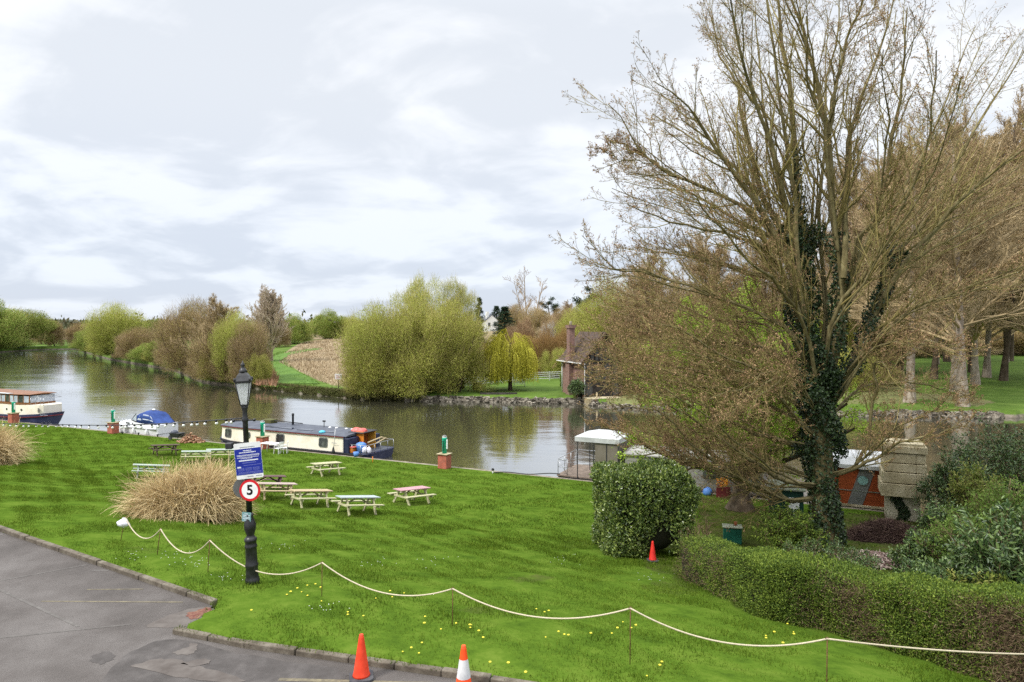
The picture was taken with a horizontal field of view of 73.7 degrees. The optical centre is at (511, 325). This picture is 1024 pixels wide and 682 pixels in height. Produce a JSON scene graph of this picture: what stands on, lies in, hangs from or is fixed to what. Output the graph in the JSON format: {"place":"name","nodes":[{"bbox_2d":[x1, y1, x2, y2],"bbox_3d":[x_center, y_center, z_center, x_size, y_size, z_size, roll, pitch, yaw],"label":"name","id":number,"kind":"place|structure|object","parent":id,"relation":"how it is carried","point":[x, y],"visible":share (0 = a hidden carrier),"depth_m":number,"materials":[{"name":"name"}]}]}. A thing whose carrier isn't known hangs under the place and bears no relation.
{"place":"outdoors","nodes":[
{"label":"outdoors","id":0,"kind":"place"},
{"bbox_2d":[0,532,455,681],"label":"car park asphalt","id":1,"kind":"object","parent":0,"point":[65,656],"visible":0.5,"depth_m":13.69,"materials":[{"name":"asphalt"}]},
{"bbox_2d":[146,607,213,627],"bbox_3d":[-6.661,5.896,13.801,1.061,0.001,1.002,0,0,0],"label":"silt patch","id":2,"kind":"object","parent":1,"relation":"on","point":[175,619],"visible":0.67,"depth_m":13.64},
{"bbox_2d":[101,639,348,681],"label":"asphalt patch","id":3,"kind":"object","parent":1,"relation":"on","point":[250,668],"visible":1,"depth_m":11.80,"materials":[{"name":"asphalt"}]},
{"bbox_2d":[131,658,245,681],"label":"silt patch","id":4,"kind":"object","parent":3,"relation":"on","point":[173,667],"visible":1,"depth_m":11.65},
{"bbox_2d":[278,678,411,681],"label":"road marking","id":5,"kind":"object","parent":1,"relation":"on","point":[309,680],"visible":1,"depth_m":11.32,"materials":[{"name":"white paint"}]},
{"bbox_2d":[349,633,373,681],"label":"traffic cone","id":6,"kind":"object","parent":1,"relation":"on","point":[362,672],"visible":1,"depth_m":11.33,"materials":[{"name":"plastic"}]},
{"bbox_2d":[456,644,471,681],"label":"traffic cone","id":7,"kind":"object","parent":1,"relation":"on","point":[463,673],"visible":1,"depth_m":10.95,"materials":[{"name":"plastic"}]},
{"bbox_2d":[271,348,321,382],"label":"mown path","id":8,"kind":"structure","parent":0,"point":[297,376],"depth_m":131.14,"materials":[{"name":"green plant"}]},
{"bbox_2d":[0,420,923,515],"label":"quay edge","id":9,"kind":"object","parent":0,"point":[429,464],"visible":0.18,"depth_m":49.58,"materials":[{"name":"stone"}]},
{"bbox_2d":[0,421,990,681],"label":"lawn","id":10,"kind":"structure","parent":0,"point":[480,651],"depth_m":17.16,"materials":[{"name":"green plant"}]},
{"bbox_2d":[0,419,47,465],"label":"pampas clump","id":11,"kind":"object","parent":10,"relation":"on","point":[9,451],"visible":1,"depth_m":41.05,"materials":[{"name":"plant"}]},
{"bbox_2d":[99,454,265,525],"bbox_3d":[-12.103,5.956,25.594,5.880,2.378,5.911,0,0,0],"label":"pampas clump","id":12,"kind":"object","parent":10,"relation":"on","point":[197,494],"visible":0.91,"depth_m":24.59,"materials":[{"name":"plant"}]},
{"bbox_2d":[225,361,259,584],"bbox_3d":[-6.218,3.426,15.778,0.706,5.220,0.454,-2,1,0],"label":"street lamp","id":13,"kind":"object","parent":10,"relation":"on","point":[242,380],"visible":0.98,"depth_m":15.69,"materials":[{"name":"metal"}]},
{"bbox_2d":[1,418,241,428],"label":"festoon lights","id":14,"kind":"object","parent":13,"relation":"hanging from","point":[173,425],"visible":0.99,"depth_m":20.10,"materials":[{"name":"metal"}]},
{"bbox_2d":[233,441,263,479],"bbox_3d":[-6.061,3.111,15.708,0.595,0.826,0.013,-6,1,-8],"label":"information sign","id":15,"kind":"object","parent":13,"relation":"attached to","point":[248,460],"visible":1,"depth_m":15.70,"materials":[{"name":"blue plastic"}]},
{"bbox_2d":[239,480,259,500],"bbox_3d":[-6.028,3.795,15.698,0.494,0.494,0.013,-1,0,4],"label":"speed sign","id":16,"kind":"object","parent":13,"relation":"attached to","point":[249,490],"visible":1,"depth_m":15.69,"materials":[{"name":"white plastic"}]},
{"bbox_2d":[0,525,534,681],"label":"kerb","id":17,"kind":"structure","parent":10,"relation":"on","point":[449,672],"depth_m":12.51,"materials":[{"name":"concrete"}]},
{"bbox_2d":[257,482,297,499],"bbox_3d":[-11.608,8.156,33.578,1.850,0.778,1.686,9,-9,-29],"label":"picnic table","id":18,"kind":"object","parent":10,"relation":"on","point":[272,484],"visible":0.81,"depth_m":33.44,"materials":[{"name":"beige wood"}]},
{"bbox_2d":[285,489,336,507],"bbox_3d":[-9.358,8.040,31.689,1.850,0.778,1.686,10,-10,-37],"label":"picnic table","id":19,"kind":"object","parent":10,"relation":"on","point":[314,491],"visible":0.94,"depth_m":31.60,"materials":[{"name":"beige wood"}]},
{"bbox_2d":[307,461,344,476],"bbox_3d":[-11.759,9.080,43.155,1.686,0.778,1.850,-2,-6,44],"label":"picnic table","id":20,"kind":"object","parent":10,"relation":"on","point":[317,464],"visible":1,"depth_m":43.05,"materials":[{"name":"brown wood"}]},
{"bbox_2d":[331,495,384,515],"bbox_3d":[-6.912,8.040,30.519,1.850,0.778,1.686,10,-10,-35],"label":"picnic table","id":21,"kind":"object","parent":10,"relation":"on","point":[343,498],"visible":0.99,"depth_m":30.43,"materials":[{"name":"brown wood"}]},
{"bbox_2d":[387,486,436,505],"bbox_3d":[-5.079,8.643,34.608,1.686,0.778,1.850,-2,-7,44],"label":"picnic table","id":22,"kind":"object","parent":10,"relation":"on","point":[413,489],"visible":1,"depth_m":34.47,"materials":[{"name":"brown wood"}]},
{"bbox_2d":[436,435,452,468],"bbox_3d":[-4.697,8.890,47.514,0.840,2.500,0.840,0,0,26],"label":"service post","id":23,"kind":"object","parent":10,"relation":"on","point":[444,458],"visible":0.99,"depth_m":47.34,"materials":[{"name":"red brick"}]},
{"bbox_2d":[451,587,453,625],"bbox_3d":[-1.173,5.608,13.520,0.066,0.850,0.018,0,0,0],"label":"rope post","id":24,"kind":"object","parent":10,"relation":"on","point":[452,606],"visible":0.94,"depth_m":13.51,"materials":[{"name":"metal"}]},
{"bbox_2d":[125,517,1023,654],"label":"barrier rope","id":25,"kind":"object","parent":24,"relation":"attached to","point":[600,614],"visible":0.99,"depth_m":12.11,"materials":[{"name":"fabric"}]},
{"bbox_2d":[588,457,701,558],"bbox_3d":[4.870,6.682,25.521,3.952,3.422,2.977,0,0,-9],"label":"laurel hedge","id":26,"kind":"object","parent":10,"relation":"on","point":[638,508],"visible":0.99,"depth_m":24.58,"materials":[{"name":"green plant"}]},
{"bbox_2d":[722,523,742,544],"bbox_3d":[9.184,8.705,28.460,0.800,0.700,0.560,0,0,14],"label":"utility box","id":27,"kind":"object","parent":10,"relation":"on","point":[734,534],"visible":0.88,"depth_m":28.23,"materials":[{"name":"metal"}]},
{"bbox_2d":[611,276,876,512],"bbox_3d":[11.168,3.498,36.053,12.598,12.653,12.276,0,0,0],"label":"lime tree","id":28,"kind":"object","parent":10,"relation":"on","point":[736,505],"visible":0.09,"depth_m":34.51,"materials":[{"name":"brown plant"}]},
{"bbox_2d":[547,0,1023,551],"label":"ivy clad tree","id":29,"kind":"object","parent":10,"relation":"on","point":[815,378],"visible":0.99,"depth_m":26.86,"materials":[{"name":"brown plant"}]},
{"bbox_2d":[767,479,805,516],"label":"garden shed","id":30,"kind":"structure","parent":10,"relation":"on","point":[791,492],"depth_m":34.69,"materials":[{"name":"green plastic"}]},
{"bbox_2d":[751,501,829,558],"bbox_3d":[10.341,7.838,25.698,2.846,2.085,2.814,0,0,-5],"label":"holly shrub","id":31,"kind":"object","parent":10,"relation":"on","point":[779,528],"visible":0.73,"depth_m":25.18,"materials":[{"name":"green plant"}]},
{"bbox_2d":[777,536,883,571],"bbox_3d":[10.407,7.819,22.493,3.604,1.368,3.572,0,0,6],"label":"dark yew bush","id":32,"kind":"object","parent":10,"relation":"on","point":[864,560],"visible":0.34,"depth_m":22.93,"materials":[{"name":"green plant"}]},
{"bbox_2d":[672,533,1023,681],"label":"box hedge","id":33,"kind":"object","parent":10,"relation":"on","point":[844,598],"visible":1,"depth_m":14.70,"materials":[{"name":"green plant"}]},
{"bbox_2d":[833,549,909,569],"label":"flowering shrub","id":34,"kind":"object","parent":10,"relation":"on","point":[883,557],"visible":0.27,"depth_m":25.78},
{"bbox_2d":[844,513,919,544],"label":"shrub","id":35,"kind":"object","parent":10,"relation":"on","point":[890,530],"visible":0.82,"depth_m":29.96,"materials":[{"name":"plant"}]},
{"bbox_2d":[878,438,928,521],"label":"stone pillar","id":36,"kind":"structure","parent":10,"relation":"on","point":[902,473],"depth_m":34.42,"materials":[{"name":"stone"}]},
{"bbox_2d":[885,527,949,571],"bbox_3d":[14.780,8.084,24.319,2.530,1.782,2.180,0,0,-5],"label":"ivy shrub","id":37,"kind":"object","parent":10,"relation":"on","point":[913,555],"visible":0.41,"depth_m":24.29,"materials":[{"name":"green plant"}]},
{"bbox_2d":[882,555,977,583],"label":"rhododendron","id":38,"kind":"object","parent":10,"relation":"on","point":[940,570],"visible":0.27,"depth_m":20.38,"materials":[{"name":"green plant"}]},
{"bbox_2d":[912,496,968,537],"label":"ivy shrub","id":39,"kind":"object","parent":10,"relation":"on","point":[934,512],"visible":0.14,"depth_m":27.98,"materials":[{"name":"green plant"}]},
{"bbox_2d":[910,506,995,567],"bbox_3d":[15.527,7.589,23.446,2.866,2.613,3.124,0,0,-32],"label":"feathery shrub","id":40,"kind":"object","parent":10,"relation":"on","point":[947,532],"visible":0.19,"depth_m":23.51,"materials":[{"name":"green plant"}]},
{"bbox_2d":[911,445,999,514],"bbox_3d":[20.913,7.740,32.318,3.538,4.059,3.423,0,0,-2],"label":"laurel shrub","id":41,"kind":"object","parent":10,"relation":"on","point":[940,480],"visible":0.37,"depth_m":32.20,"materials":[{"name":"green plant"}]},
{"bbox_2d":[941,457,1005,510],"bbox_3d":[20.349,7.729,29.691,2.639,3.756,3.472,0,0,3],"label":"laurel shrub","id":42,"kind":"object","parent":10,"relation":"on","point":[972,482],"visible":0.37,"depth_m":29.94,"materials":[{"name":"green plant"}]},
{"bbox_2d":[932,410,1023,510],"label":"laurel shrub","id":43,"kind":"object","parent":10,"relation":"on","point":[1014,458],"visible":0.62,"depth_m":34.25,"materials":[{"name":"green plant"}]},
{"bbox_2d":[937,472,1023,533],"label":"feathery shrub","id":44,"kind":"object","parent":10,"relation":"on","point":[990,499],"visible":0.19,"depth_m":25.59,"materials":[{"name":"green plant"}]},
{"bbox_2d":[945,568,1015,584],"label":"rhododendron","id":45,"kind":"object","parent":10,"relation":"on","point":[990,579],"visible":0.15,"depth_m":18.63,"materials":[{"name":"green plant"}]},
{"bbox_2d":[945,495,1023,584],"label":"cherry laurel","id":46,"kind":"object","parent":10,"relation":"on","point":[1005,554],"visible":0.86,"depth_m":18.92,"materials":[{"name":"green plant"}]},
{"bbox_2d":[0,349,1023,514],"bbox_3d":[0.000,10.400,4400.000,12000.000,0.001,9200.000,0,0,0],"label":"river water","id":47,"kind":"structure","parent":0,"point":[526,438],"depth_m":77.87,"materials":[{"name":"grey liquid"}]},
{"bbox_2d":[0,389,64,423],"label":"passenger boat","id":48,"kind":"object","parent":47,"relation":"on","point":[41,407],"visible":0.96,"depth_m":71.42,"materials":[{"name":"white paint"}]},
{"bbox_2d":[118,409,177,436],"bbox_3d":[-34.683,9.243,64.059,6.820,2.943,2.598,0,0,26],"label":"cabin cruiser","id":49,"kind":"object","parent":47,"relation":"on","point":[152,416],"visible":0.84,"depth_m":62.77,"materials":[{"name":"white plastic"}]},
{"bbox_2d":[220,413,393,458],"bbox_3d":[-17.837,9.100,56.934,17.200,3.300,3.930,0,0,26],"label":"narrowboat","id":50,"kind":"object","parent":47,"relation":"on","point":[364,442],"visible":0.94,"depth_m":54.67,"materials":[{"name":"blue paint"}]},
{"bbox_2d":[557,429,768,497],"bbox_3d":[9.756,8.825,43.740,13.402,3.850,4.050,0,0,26],"label":"houseboat","id":51,"kind":"object","parent":47,"relation":"on","point":[605,451],"visible":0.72,"depth_m":43.55,"materials":[{"name":"metal"}]},
{"bbox_2d":[833,449,883,510],"bbox_3d":[20.046,8.925,38.630,3.940,3.650,3.400,0,0,26],"label":"houseboat","id":52,"kind":"object","parent":47,"relation":"on","point":[858,488],"visible":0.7,"depth_m":37.42,"materials":[{"name":"metal"}]},
{"bbox_2d":[0,327,1023,418],"bbox_3d":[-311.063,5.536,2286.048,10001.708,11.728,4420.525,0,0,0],"label":"bank","id":53,"kind":"structure","parent":0,"point":[1006,398],"depth_m":105.74,"materials":[{"name":"green plant"}]},
{"bbox_2d":[0,295,30,349],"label":"river tree","id":54,"kind":"object","parent":53,"relation":"on","point":[10,322],"visible":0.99,"depth_m":264.45,"materials":[{"name":"green plant"}]},
{"bbox_2d":[6,307,60,342],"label":"river tree","id":55,"kind":"object","parent":53,"relation":"on","point":[43,325],"visible":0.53,"depth_m":287.00,"materials":[{"name":"green plant"}]},
{"bbox_2d":[44,321,67,345],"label":"river tree","id":56,"kind":"object","parent":53,"relation":"on","point":[59,335],"visible":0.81,"depth_m":298.96,"materials":[{"name":"brown plant"}]},
{"bbox_2d":[78,297,148,357],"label":"river tree","id":57,"kind":"object","parent":53,"relation":"on","point":[101,336],"visible":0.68,"depth_m":196.79,"materials":[{"name":"green plant"}]},
{"bbox_2d":[113,325,157,359],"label":"river bush","id":58,"kind":"object","parent":53,"relation":"on","point":[125,343],"visible":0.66,"depth_m":180.50,"materials":[{"name":"brown plant"}]},
{"bbox_2d":[147,294,224,378],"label":"river tree","id":59,"kind":"object","parent":53,"relation":"on","point":[173,328],"visible":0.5,"depth_m":132.04,"materials":[{"name":"brown plant"}]},
{"bbox_2d":[185,324,224,382],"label":"river bush","id":60,"kind":"object","parent":53,"relation":"on","point":[205,354],"visible":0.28,"depth_m":118.83,"materials":[{"name":"brown plant"}]},
{"bbox_2d":[164,293,255,376],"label":"river tree","id":61,"kind":"object","parent":53,"relation":"on","point":[218,311],"visible":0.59,"depth_m":119.12,"materials":[{"name":"brown plant"}]},
{"bbox_2d":[207,308,260,384],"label":"river bush","id":62,"kind":"object","parent":53,"relation":"on","point":[226,331],"visible":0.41,"depth_m":114.74,"materials":[{"name":"green plant"}]},
{"bbox_2d":[223,317,274,385],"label":"river bush","id":63,"kind":"object","parent":53,"relation":"on","point":[243,350],"visible":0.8,"depth_m":113.25,"materials":[{"name":"brown plant"}]},
{"bbox_2d":[243,351,273,383],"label":"waterside bush","id":64,"kind":"object","parent":53,"relation":"on","point":[265,373],"visible":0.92,"depth_m":111.95,"materials":[{"name":"green plant"}]},
{"bbox_2d":[244,284,295,360],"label":"poplar tree","id":65,"kind":"object","parent":53,"relation":"on","point":[270,315],"visible":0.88,"depth_m":166.33,"materials":[{"name":"brown plant"}]},
{"bbox_2d":[32,309,539,336],"bbox_3d":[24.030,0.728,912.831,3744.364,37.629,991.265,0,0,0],"label":"distant wood","id":66,"kind":"object","parent":53,"relation":"on","point":[66,324],"depth_m":729.80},
{"bbox_2d":[284,313,316,343],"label":"meadow bush","id":67,"kind":"object","parent":53,"relation":"on","point":[299,334],"visible":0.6,"depth_m":282.20,"materials":[{"name":"green plant"}]},
{"bbox_2d":[279,338,363,386],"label":"meadow grass","id":68,"kind":"structure","parent":53,"relation":"on","point":[334,356],"depth_m":171.87,"materials":[{"name":"plant"}]},
{"bbox_2d":[304,307,348,338],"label":"meadow bush","id":69,"kind":"object","parent":53,"relation":"on","point":[325,326],"visible":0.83,"depth_m":441.34,"materials":[{"name":"green plant"}]},
{"bbox_2d":[251,381,427,400],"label":"bank grass","id":70,"kind":"structure","parent":53,"relation":"on","point":[312,390],"depth_m":100.82,"materials":[{"name":"plant"}]},
{"bbox_2d":[333,346,416,397],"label":"willow","id":71,"kind":"object","parent":53,"relation":"on","point":[349,381],"visible":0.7,"depth_m":93.10,"materials":[{"name":"green plant"}]},
{"bbox_2d":[332,299,419,399],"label":"willow","id":72,"kind":"object","parent":53,"relation":"on","point":[356,338],"visible":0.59,"depth_m":93.79,"materials":[{"name":"green plant"}]},
{"bbox_2d":[363,353,421,399],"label":"willow","id":73,"kind":"object","parent":53,"relation":"on","point":[393,380],"visible":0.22,"depth_m":93.88,"materials":[{"name":"green plant"}]},
{"bbox_2d":[366,288,457,401],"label":"willow","id":74,"kind":"object","parent":53,"relation":"on","point":[421,363],"visible":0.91,"depth_m":93.39,"materials":[{"name":"green plant"}]},
{"bbox_2d":[388,272,445,323],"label":"poplar","id":75,"kind":"object","parent":53,"relation":"on","point":[417,286],"visible":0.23,"depth_m":126.93,"materials":[{"name":"green plant"}]},
{"bbox_2d":[411,291,497,396],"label":"willow","id":76,"kind":"object","parent":53,"relation":"on","point":[469,363],"visible":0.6,"depth_m":96.71,"materials":[{"name":"green plant"}]},
{"bbox_2d":[436,270,481,340],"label":"poplar","id":77,"kind":"object","parent":53,"relation":"on","point":[466,301],"visible":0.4,"depth_m":130.99,"materials":[{"name":"green plant"}]},
{"bbox_2d":[488,306,516,342],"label":"conifer","id":78,"kind":"object","parent":53,"relation":"on","point":[504,313],"visible":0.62,"depth_m":214.66,"materials":[{"name":"green plant"}]},
{"bbox_2d":[475,328,541,390],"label":"weeping willow","id":79,"kind":"object","parent":53,"relation":"on","point":[503,358],"visible":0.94,"depth_m":98.97,"materials":[{"name":"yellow plant"}]},
{"bbox_2d":[505,315,536,344],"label":"red bush","id":80,"kind":"object","parent":53,"relation":"on","point":[526,323],"visible":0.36,"depth_m":198.63,"materials":[{"name":"brown plant"}]},
{"bbox_2d":[502,267,546,331],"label":"tall bare tree","id":81,"kind":"object","parent":53,"relation":"on","point":[524,297],"visible":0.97,"depth_m":250.25,"materials":[{"name":"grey plant"}]},
{"bbox_2d":[516,304,559,337],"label":"brown bush","id":82,"kind":"object","parent":53,"relation":"on","point":[537,317],"visible":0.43,"depth_m":223.35,"materials":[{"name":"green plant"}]},
{"bbox_2d":[529,327,566,375],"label":"orange scrub","id":83,"kind":"object","parent":53,"relation":"on","point":[550,343],"visible":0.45,"depth_m":126.14,"materials":[{"name":"brown plant"}]},
{"bbox_2d":[538,347,563,377],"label":"olive bush","id":84,"kind":"object","parent":53,"relation":"on","point":[550,368],"visible":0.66,"depth_m":122.95,"materials":[{"name":"green plant"}]},
{"bbox_2d":[553,301,597,335],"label":"olive bush","id":85,"kind":"object","parent":53,"relation":"on","point":[563,322],"visible":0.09,"depth_m":148.94,"materials":[{"name":"green plant"}]},
{"bbox_2d":[556,321,624,404],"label":"boathouse","id":86,"kind":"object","parent":53,"relation":"on","point":[569,369],"visible":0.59,"depth_m":92.40,"materials":[{"name":"brick"}]},
{"bbox_2d":[569,269,639,342],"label":"park thicket","id":87,"kind":"object","parent":53,"relation":"on","point":[598,308],"visible":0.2,"depth_m":119.71,"materials":[{"name":"green plant"}]},
{"bbox_2d":[596,249,701,344],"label":"park tree","id":88,"kind":"object","parent":53,"relation":"on","point":[623,317],"visible":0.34,"depth_m":110.21,"materials":[{"name":"brown plant"}]},
{"bbox_2d":[404,395,1003,418],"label":"bank stones","id":89,"kind":"object","parent":53,"relation":"on","point":[913,414],"visible":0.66,"depth_m":90.10,"materials":[{"name":"stone"}]},
{"bbox_2d":[661,223,760,329],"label":"park tree","id":90,"kind":"object","parent":53,"relation":"on","point":[699,238],"visible":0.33,"depth_m":116.61,"materials":[{"name":"brown plant"}]},
{"bbox_2d":[719,211,848,378],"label":"park tree","id":91,"kind":"object","parent":53,"relation":"on","point":[763,289],"visible":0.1,"depth_m":113.78,"materials":[{"name":"brown plant"}]},
{"bbox_2d":[814,281,863,351],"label":"park thicket","id":92,"kind":"object","parent":53,"relation":"on","point":[851,335],"visible":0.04,"depth_m":121.54,"materials":[{"name":"brown plant"}]},
{"bbox_2d":[811,206,897,352],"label":"park tree","id":93,"kind":"object","parent":53,"relation":"on","point":[827,268],"visible":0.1,"depth_m":119.71,"materials":[{"name":"brown plant"}]},
{"bbox_2d":[838,346,886,390],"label":"bank bush","id":94,"kind":"object","parent":53,"relation":"on","point":[858,377],"visible":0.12,"depth_m":101.22,"materials":[{"name":"green plant"}]},
{"bbox_2d":[809,140,917,338],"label":"park tree","id":95,"kind":"object","parent":53,"relation":"on","point":[854,193],"visible":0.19,"depth_m":125.88,"materials":[{"name":"brown plant"}]},
{"bbox_2d":[819,286,918,367],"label":"park thicket","id":96,"kind":"object","parent":53,"relation":"on","point":[882,340],"visible":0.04,"depth_m":130.46,"materials":[{"name":"brown plant"}]},
{"bbox_2d":[813,145,1023,402],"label":"plane tree","id":97,"kind":"object","parent":53,"relation":"on","point":[911,357],"visible":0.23,"depth_m":83.87,"materials":[{"name":"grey plant"}]},
{"bbox_2d":[822,114,1023,406],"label":"plane tree","id":98,"kind":"object","parent":53,"relation":"on","point":[959,323],"visible":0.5,"depth_m":79.98,"materials":[{"name":"brown plant"}]},
{"bbox_2d":[850,163,1023,391],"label":"plane tree","id":99,"kind":"object","parent":53,"relation":"on","point":[974,298],"visible":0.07,"depth_m":98.45,"materials":[{"name":"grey plant"}]},
{"bbox_2d":[863,103,1023,379],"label":"park tree","id":100,"kind":"object","parent":53,"relation":"on","point":[934,364],"visible":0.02,"depth_m":118.80,"materials":[{"name":"brown plant"}]},
{"bbox_2d":[896,167,1023,384],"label":"plane tree","id":101,"kind":"object","parent":53,"relation":"on","point":[975,371],"visible":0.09,"depth_m":107.75,"materials":[{"name":"brown plant"}]},
{"bbox_2d":[902,192,1023,377],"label":"plane tree","id":102,"kind":"object","parent":53,"relation":"on","point":[986,371],"visible":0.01,"depth_m":122.95,"materials":[{"name":"brown plant"}]},
{"bbox_2d":[925,105,1018,371],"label":"park tree","id":103,"kind":"object","parent":53,"relation":"on","point":[965,133],"visible":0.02,"depth_m":136.81,"materials":[{"name":"brown plant"}]},
{"bbox_2d":[933,84,1023,380],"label":"park tree","id":104,"kind":"object","parent":53,"relation":"on","point":[1004,367],"visible":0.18,"depth_m":116.02,"materials":[{"name":"brown plant"}]},
{"bbox_2d":[978,329,1023,354],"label":"park bush","id":105,"kind":"object","parent":53,"relation":"on","point":[1019,340],"visible":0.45,"depth_m":195.35,"materials":[{"name":"brown plant"}]},
{"bbox_2d":[980,158,1023,332],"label":"plane tree","id":106,"kind":"object","parent":53,"relation":"on","point":[1006,323],"visible":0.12,"depth_m":113.72,"materials":[{"name":"brown plant"}]},
{"bbox_2d":[0,0,1023,321],"label":"sky","id":107,"kind":"structure","parent":0,"point":[321,154],"materials":[{"name":"white"}]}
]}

